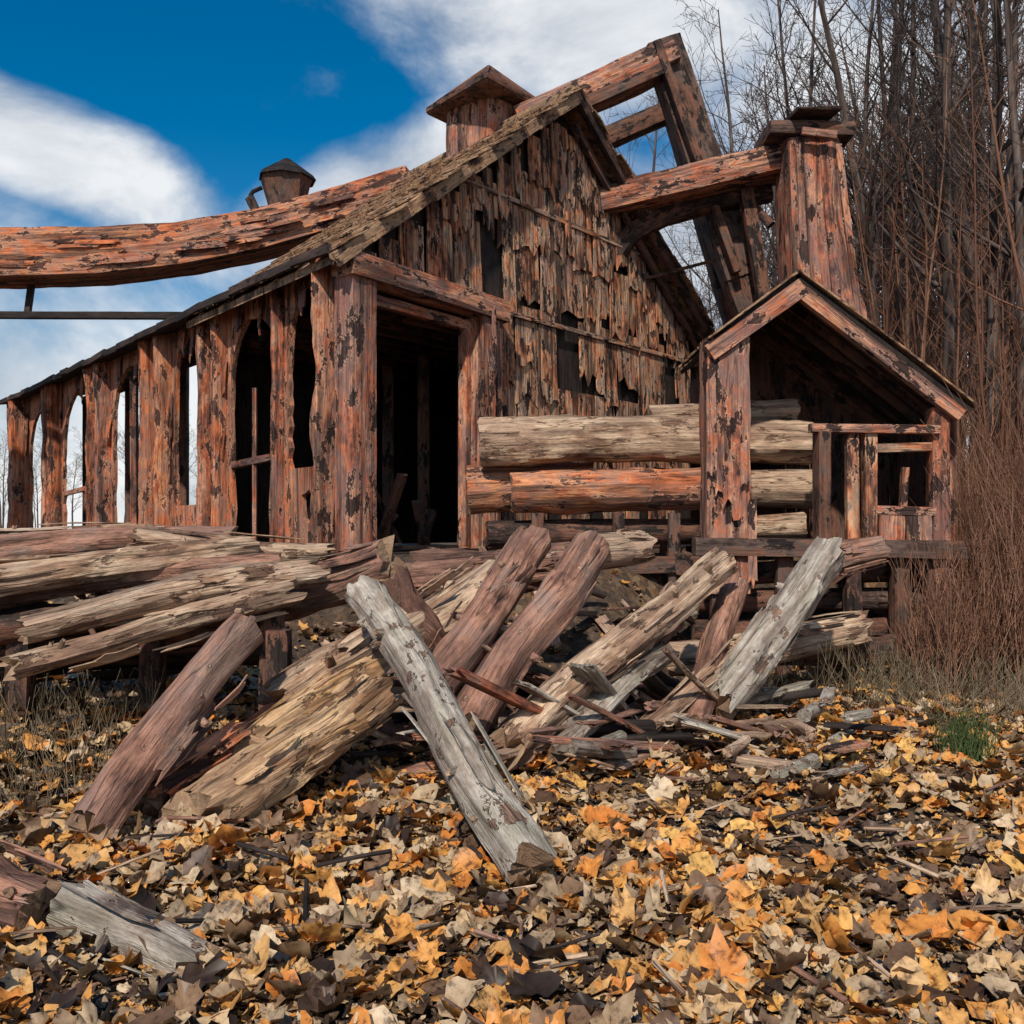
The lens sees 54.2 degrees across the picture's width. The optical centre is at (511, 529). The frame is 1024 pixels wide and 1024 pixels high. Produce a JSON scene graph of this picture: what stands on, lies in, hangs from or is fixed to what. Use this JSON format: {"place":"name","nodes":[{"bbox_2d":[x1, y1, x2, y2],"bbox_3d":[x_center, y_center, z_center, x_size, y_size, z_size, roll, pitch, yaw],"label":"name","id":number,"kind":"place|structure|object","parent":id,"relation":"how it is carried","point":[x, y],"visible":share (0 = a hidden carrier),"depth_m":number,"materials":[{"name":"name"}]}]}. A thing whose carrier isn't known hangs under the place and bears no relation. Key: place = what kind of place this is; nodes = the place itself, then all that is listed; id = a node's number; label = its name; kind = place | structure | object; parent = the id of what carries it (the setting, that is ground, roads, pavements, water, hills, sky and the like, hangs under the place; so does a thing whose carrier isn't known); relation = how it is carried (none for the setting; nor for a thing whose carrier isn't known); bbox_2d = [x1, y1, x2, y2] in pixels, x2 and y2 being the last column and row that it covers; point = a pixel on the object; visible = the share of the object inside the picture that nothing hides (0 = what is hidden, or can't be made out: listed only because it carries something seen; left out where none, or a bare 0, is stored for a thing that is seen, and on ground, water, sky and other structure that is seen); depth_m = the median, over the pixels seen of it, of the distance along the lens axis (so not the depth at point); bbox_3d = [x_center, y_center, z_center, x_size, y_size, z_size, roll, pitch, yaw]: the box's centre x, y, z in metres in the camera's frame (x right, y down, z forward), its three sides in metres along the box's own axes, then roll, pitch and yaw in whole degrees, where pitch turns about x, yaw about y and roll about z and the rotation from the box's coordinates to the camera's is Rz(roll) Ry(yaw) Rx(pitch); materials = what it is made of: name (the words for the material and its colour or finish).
{"place":"outdoors","nodes":[
{"label":"outdoors","id":0,"kind":"place"},
{"bbox_2d":[28,273,313,542],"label":"arcade wall","id":1,"kind":"structure","parent":0,"point":[298,485],"depth_m":14.72,"materials":[{"name":"brown wood"}]},
{"bbox_2d":[0,543,1023,1023],"bbox_3d":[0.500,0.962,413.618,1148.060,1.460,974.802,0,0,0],"label":"ground","id":2,"kind":"structure","parent":0,"point":[628,593],"depth_m":6.11,"materials":[{"name":"soil"}]},
{"bbox_2d":[0,839,66,944],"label":"fallen log","id":3,"kind":"object","parent":2,"relation":"on","point":[25,896],"visible":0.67,"depth_m":3.90,"materials":[{"name":"brown wood"}]},
{"bbox_2d":[64,612,263,844],"bbox_3d":[-1.827,1.058,5.520,0.310,1.106,1.529,0,0,17],"label":"fallen log","id":4,"kind":"object","parent":2,"relation":"on","point":[167,732],"visible":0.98,"depth_m":5.30,"materials":[{"name":"brown wood"}]},
{"bbox_2d":[0,522,335,722],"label":"log pile","id":5,"kind":"object","parent":2,"relation":"on","point":[179,599],"visible":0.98,"depth_m":7.03,"materials":[{"name":"brown wood"}]},
{"bbox_2d":[275,534,410,621],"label":"fallen log","id":6,"kind":"object","parent":5,"relation":"on","point":[373,559],"visible":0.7,"depth_m":7.45,"materials":[{"name":"brown wood"}]},
{"bbox_2d":[6,256,347,552],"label":"arcade pilasters","id":7,"kind":"object","parent":2,"relation":"on","point":[151,396],"visible":0.79,"depth_m":15.22,"materials":[{"name":"brown wood"}]},
{"bbox_2d":[0,86,714,404],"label":"roof","id":8,"kind":"structure","parent":7,"relation":"on","point":[289,267],"depth_m":15.17,"materials":[{"name":"brown wood"}]},
{"bbox_2d":[426,65,534,157],"bbox_3d":[-0.400,-6.996,17.200,1.717,1.992,2.150,0,0,-38],"label":"ridge cupola","id":9,"kind":"object","parent":8,"relation":"on","point":[476,107],"visible":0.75,"depth_m":16.66,"materials":[{"name":"brown wood"}]},
{"bbox_2d":[329,85,711,348],"bbox_3d":[-0.885,-4.877,16.593,4.866,3.756,9.655,0,0,39],"label":"verge board","id":10,"kind":"object","parent":8,"relation":"attached to","point":[351,249],"depth_m":15.34,"materials":[{"name":"brown wood"}]},
{"bbox_2d":[81,319,297,525],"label":"arcade posts","id":11,"kind":"object","parent":2,"relation":"on","point":[186,365],"visible":0.28,"depth_m":20.55,"materials":[{"name":"brown wood"}]},
{"bbox_2d":[0,158,408,319],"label":"conveyor chute","id":12,"kind":"object","parent":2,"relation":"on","point":[293,213],"visible":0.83,"depth_m":19.50,"materials":[{"name":"brown wood"}]},
{"bbox_2d":[158,667,402,828],"bbox_3d":[-1.219,1.252,5.797,0.479,0.807,1.661,0,0,33],"label":"fallen log","id":13,"kind":"object","parent":2,"relation":"on","point":[274,768],"visible":0.97,"depth_m":5.62,"materials":[{"name":"brown wood"}]},
{"bbox_2d":[329,545,689,554],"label":"foundation timbers","id":14,"kind":"object","parent":2,"relation":"on","point":[653,547],"depth_m":12.17,"materials":[{"name":"brown wood"}]},
{"bbox_2d":[331,250,510,550],"bbox_3d":[-1.087,-1.512,12.831,0.473,3.577,2.895,0,0,40],"label":"door frame","id":15,"kind":"structure","parent":14,"relation":"on","point":[362,278],"depth_m":11.93,"materials":[{"name":"brown wood"}]},
{"bbox_2d":[235,115,694,551],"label":"interior walls","id":16,"kind":"structure","parent":14,"relation":"on","point":[417,430],"depth_m":16.13,"materials":[{"name":"black wood"}]},
{"bbox_2d":[377,121,698,549],"bbox_3d":[0.834,-2.882,15.435,0.113,6.664,8.852,0,0,39],"label":"gable siding","id":17,"kind":"object","parent":16,"relation":"attached to","point":[531,207],"visible":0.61,"depth_m":15.21,"materials":[{"name":"brown wood"}]},
{"bbox_2d":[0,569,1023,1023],"bbox_3d":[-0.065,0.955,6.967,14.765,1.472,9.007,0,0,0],"label":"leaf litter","id":18,"kind":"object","parent":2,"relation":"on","point":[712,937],"visible":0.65,"depth_m":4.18,"materials":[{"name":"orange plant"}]},
{"bbox_2d":[46,880,222,983],"bbox_3d":[-1.428,1.491,3.742,0.896,0.282,0.280,0,0,32],"label":"fallen log","id":19,"kind":"object","parent":18,"relation":"on","point":[106,918],"visible":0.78,"depth_m":3.69,"materials":[{"name":"grey wood"}]},
{"bbox_2d":[133,702,274,816],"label":"fallen log","id":20,"kind":"object","parent":18,"relation":"on","point":[204,756],"visible":0.54,"depth_m":5.58,"materials":[{"name":"brown wood"}]},
{"bbox_2d":[344,575,556,883],"bbox_3d":[-0.432,0.954,5.456,0.320,1.323,2.555,0,0,-26],"label":"fallen log","id":21,"kind":"object","parent":18,"relation":"on","point":[508,832],"visible":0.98,"depth_m":5.04,"materials":[{"name":"grey wood"}]},
{"bbox_2d":[542,642,679,768],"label":"fallen log","id":22,"kind":"object","parent":18,"relation":"on","point":[655,659],"visible":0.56,"depth_m":7.18,"materials":[{"name":"grey wood"}]},
{"bbox_2d":[488,547,737,771],"bbox_3d":[0.895,0.879,7.613,2.839,1.476,0.367,0,0,-44],"label":"fallen log","id":23,"kind":"object","parent":18,"relation":"on","point":[618,648],"visible":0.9,"depth_m":7.43,"materials":[{"name":"brown wood"}]},
{"bbox_2d":[710,536,845,725],"bbox_3d":[2.204,0.791,8.326,1.895,1.483,0.402,0,0,-43],"label":"fallen log","id":24,"kind":"object","parent":18,"relation":"on","point":[756,654],"visible":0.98,"depth_m":8.15,"materials":[{"name":"grey wood"}]},
{"bbox_2d":[0,547,1023,1023],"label":"wood debris","id":25,"kind":"object","parent":2,"relation":"on","point":[616,741],"visible":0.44,"depth_m":6.70,"materials":[{"name":"brown wood"}]},
{"bbox_2d":[233,655,390,754],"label":"fallen log","id":26,"kind":"object","parent":25,"relation":"on","point":[299,705],"visible":0.39,"depth_m":6.23,"materials":[{"name":"brown wood"}]},
{"bbox_2d":[257,602,424,705],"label":"fallen log","id":27,"kind":"object","parent":25,"relation":"on","point":[328,657],"visible":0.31,"depth_m":6.57,"materials":[{"name":"beige wood"}]},
{"bbox_2d":[373,557,445,650],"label":"fallen log","id":28,"kind":"object","parent":25,"relation":"on","point":[398,583],"visible":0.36,"depth_m":7.52,"materials":[{"name":"brown wood"}]},
{"bbox_2d":[417,556,494,633],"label":"fallen log","id":29,"kind":"object","parent":25,"relation":"on","point":[447,598],"visible":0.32,"depth_m":8.61,"materials":[{"name":"beige wood"}]},
{"bbox_2d":[409,542,569,599],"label":"fallen log","id":30,"kind":"object","parent":29,"relation":"on","point":[427,565],"visible":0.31,"depth_m":9.14,"materials":[{"name":"brown wood"}]},
{"bbox_2d":[429,525,551,693],"bbox_3d":[-0.202,0.616,7.745,0.409,1.322,1.752,0,0,31],"label":"fallen log","id":31,"kind":"object","parent":25,"relation":"on","point":[500,592],"visible":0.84,"depth_m":7.64,"materials":[{"name":"brown wood"}]},
{"bbox_2d":[456,530,610,743],"bbox_3d":[0.175,0.762,7.590,0.417,1.525,1.962,0,0,36],"label":"fallen log","id":32,"kind":"object","parent":25,"relation":"on","point":[540,623],"visible":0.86,"depth_m":7.47,"materials":[{"name":"brown wood"}]},
{"bbox_2d":[599,528,656,569],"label":"fallen log","id":33,"kind":"object","parent":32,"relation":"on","point":[628,547],"visible":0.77,"depth_m":8.44,"materials":[{"name":"beige wood"}]},
{"bbox_2d":[639,608,765,730],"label":"fallen log","id":34,"kind":"object","parent":25,"relation":"on","point":[683,694],"visible":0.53,"depth_m":7.67,"materials":[{"name":"wood"}]},
{"bbox_2d":[662,610,872,676],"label":"fallen log","id":35,"kind":"object","parent":25,"relation":"on","point":[842,630],"visible":0.41,"depth_m":9.74,"materials":[{"name":"brown wood"}]},
{"bbox_2d":[777,632,901,669],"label":"fallen log","id":36,"kind":"object","parent":25,"relation":"on","point":[879,639],"visible":0.23,"depth_m":10.13,"materials":[{"name":"wood"}]},
{"bbox_2d":[836,535,890,577],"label":"fallen log","id":37,"kind":"object","parent":25,"relation":"on","point":[862,554],"visible":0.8,"depth_m":9.70,"materials":[{"name":"brown wood"}]},
{"bbox_2d":[0,614,1023,806],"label":"dry grass","id":38,"kind":"structure","parent":2,"relation":"on","point":[977,689],"depth_m":8.17,"materials":[{"name":"brown plant"}]},
{"bbox_2d":[0,0,1023,527],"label":"distant forest","id":39,"kind":"object","parent":2,"relation":"on","point":[770,256],"visible":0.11,"depth_m":27.54,"materials":[{"name":"brown plant"}]},
{"bbox_2d":[465,398,812,583],"bbox_3d":[1.548,-0.363,12.206,4.293,2.525,1.408,0,0,0],"label":"log stack","id":40,"kind":"object","parent":2,"relation":"on","point":[538,467],"visible":0.72,"depth_m":11.84,"materials":[{"name":"brown wood"}]},
{"bbox_2d":[604,46,720,320],"bbox_3d":[3.571,-5.812,25.142,4.148,12.438,4.075,0,0,-40],"label":"bare tree","id":41,"kind":"object","parent":2,"relation":"on","point":[655,157],"visible":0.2,"depth_m":25.28,"materials":[{"name":"brown plant"}]},
{"bbox_2d":[654,616,695,645],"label":"fallen log","id":42,"kind":"object","parent":2,"relation":"on","point":[665,639],"visible":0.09,"depth_m":8.22,"materials":[{"name":"brown wood"}]},
{"bbox_2d":[613,580,672,710],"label":"fallen log","id":43,"kind":"object","parent":42,"relation":"on","point":[667,585],"visible":0.02,"depth_m":8.24,"materials":[{"name":"brown wood"}]},
{"bbox_2d":[513,32,866,512],"bbox_3d":[2.998,-3.900,16.873,5.967,8.905,3.466,0,0,0],"label":"conveyor headframe","id":44,"kind":"object","parent":2,"relation":"on","point":[712,191],"visible":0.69,"depth_m":16.33,"materials":[{"name":"brown wood"}]},
{"bbox_2d":[675,572,749,737],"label":"fallen log","id":45,"kind":"object","parent":2,"relation":"on","point":[717,635],"visible":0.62,"depth_m":8.24,"materials":[{"name":"brown wood"}]},
{"bbox_2d":[656,0,823,291],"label":"bare tree","id":46,"kind":"object","parent":2,"relation":"on","point":[731,149],"visible":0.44,"depth_m":22.53,"materials":[{"name":"brown plant"}]},
{"bbox_2d":[661,0,867,287],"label":"bare tree","id":47,"kind":"object","parent":2,"relation":"on","point":[784,82],"visible":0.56,"depth_m":22.68,"materials":[{"name":"brown plant"}]},
{"bbox_2d":[677,269,977,675],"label":"wooden shed","id":48,"kind":"structure","parent":2,"relation":"on","point":[867,392],"depth_m":11.01,"materials":[{"name":"brown wood"}]},
{"bbox_2d":[698,0,977,280],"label":"bare tree","id":49,"kind":"object","parent":2,"relation":"on","point":[811,83],"visible":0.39,"depth_m":19.11,"materials":[{"name":"brown plant"}]},
{"bbox_2d":[733,0,1003,326],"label":"bare tree","id":50,"kind":"object","parent":2,"relation":"on","point":[839,90],"visible":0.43,"depth_m":18.00,"materials":[{"name":"brown plant"}]},
{"bbox_2d":[755,0,982,305],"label":"bare tree","id":51,"kind":"object","parent":2,"relation":"on","point":[867,114],"visible":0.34,"depth_m":19.81,"materials":[{"name":"brown plant"}]},
{"bbox_2d":[799,0,1023,351],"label":"bare tree","id":52,"kind":"object","parent":2,"relation":"on","point":[912,208],"visible":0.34,"depth_m":19.28,"materials":[{"name":"brown plant"}]},
{"bbox_2d":[801,0,1023,315],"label":"bare tree","id":53,"kind":"object","parent":2,"relation":"on","point":[978,148],"visible":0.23,"depth_m":21.27,"materials":[{"name":"brown plant"}]},
{"bbox_2d":[804,0,1023,538],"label":"sapling stand","id":54,"kind":"object","parent":2,"relation":"on","point":[980,316],"visible":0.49,"depth_m":15.02,"materials":[{"name":"brown plant"}]},
{"bbox_2d":[812,0,1023,396],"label":"bare tree","id":55,"kind":"object","parent":2,"relation":"on","point":[939,62],"visible":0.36,"depth_m":19.11,"materials":[{"name":"brown plant"}]},
{"bbox_2d":[821,0,1023,385],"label":"bare tree","id":56,"kind":"object","parent":2,"relation":"on","point":[943,246],"visible":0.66,"depth_m":16.06,"materials":[{"name":"brown plant"}]},
{"bbox_2d":[821,0,1023,345],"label":"bare tree","id":57,"kind":"object","parent":2,"relation":"on","point":[917,227],"visible":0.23,"depth_m":21.27,"materials":[{"name":"brown plant"}]},
{"bbox_2d":[827,0,1023,382],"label":"bare tree","id":58,"kind":"object","parent":2,"relation":"on","point":[961,266],"visible":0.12,"depth_m":22.10,"materials":[{"name":"brown plant"}]},
{"bbox_2d":[842,0,1023,525],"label":"bare tree","id":59,"kind":"object","parent":2,"relation":"on","point":[1017,209],"visible":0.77,"depth_m":14.51,"materials":[{"name":"brown plant"}]},
{"bbox_2d":[863,0,1023,471],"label":"bare tree","id":60,"kind":"object","parent":2,"relation":"on","point":[1015,38],"visible":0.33,"depth_m":17.57,"materials":[{"name":"brown plant"}]},
{"bbox_2d":[867,293,1023,700],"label":"shrub thicket","id":61,"kind":"object","parent":2,"relation":"on","point":[988,605],"visible":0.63,"depth_m":10.06,"materials":[{"name":"brown plant"}]},
{"bbox_2d":[892,0,1023,495],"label":"bare tree","id":62,"kind":"object","parent":2,"relation":"on","point":[996,85],"visible":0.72,"depth_m":15.03,"materials":[{"name":"brown plant"}]},
{"bbox_2d":[928,704,1007,761],"bbox_3d":[3.242,1.471,7.149,0.486,0.433,0.489,0,0,16],"label":"green grass tuft","id":63,"kind":"object","parent":2,"relation":"on","point":[964,733],"visible":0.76,"depth_m":7.10,"materials":[{"name":"green plant"}]},
{"bbox_2d":[0,0,1023,528],"label":"sky","id":64,"kind":"structure","parent":0,"point":[113,112],"materials":[{"name":"blue"}]}
]}

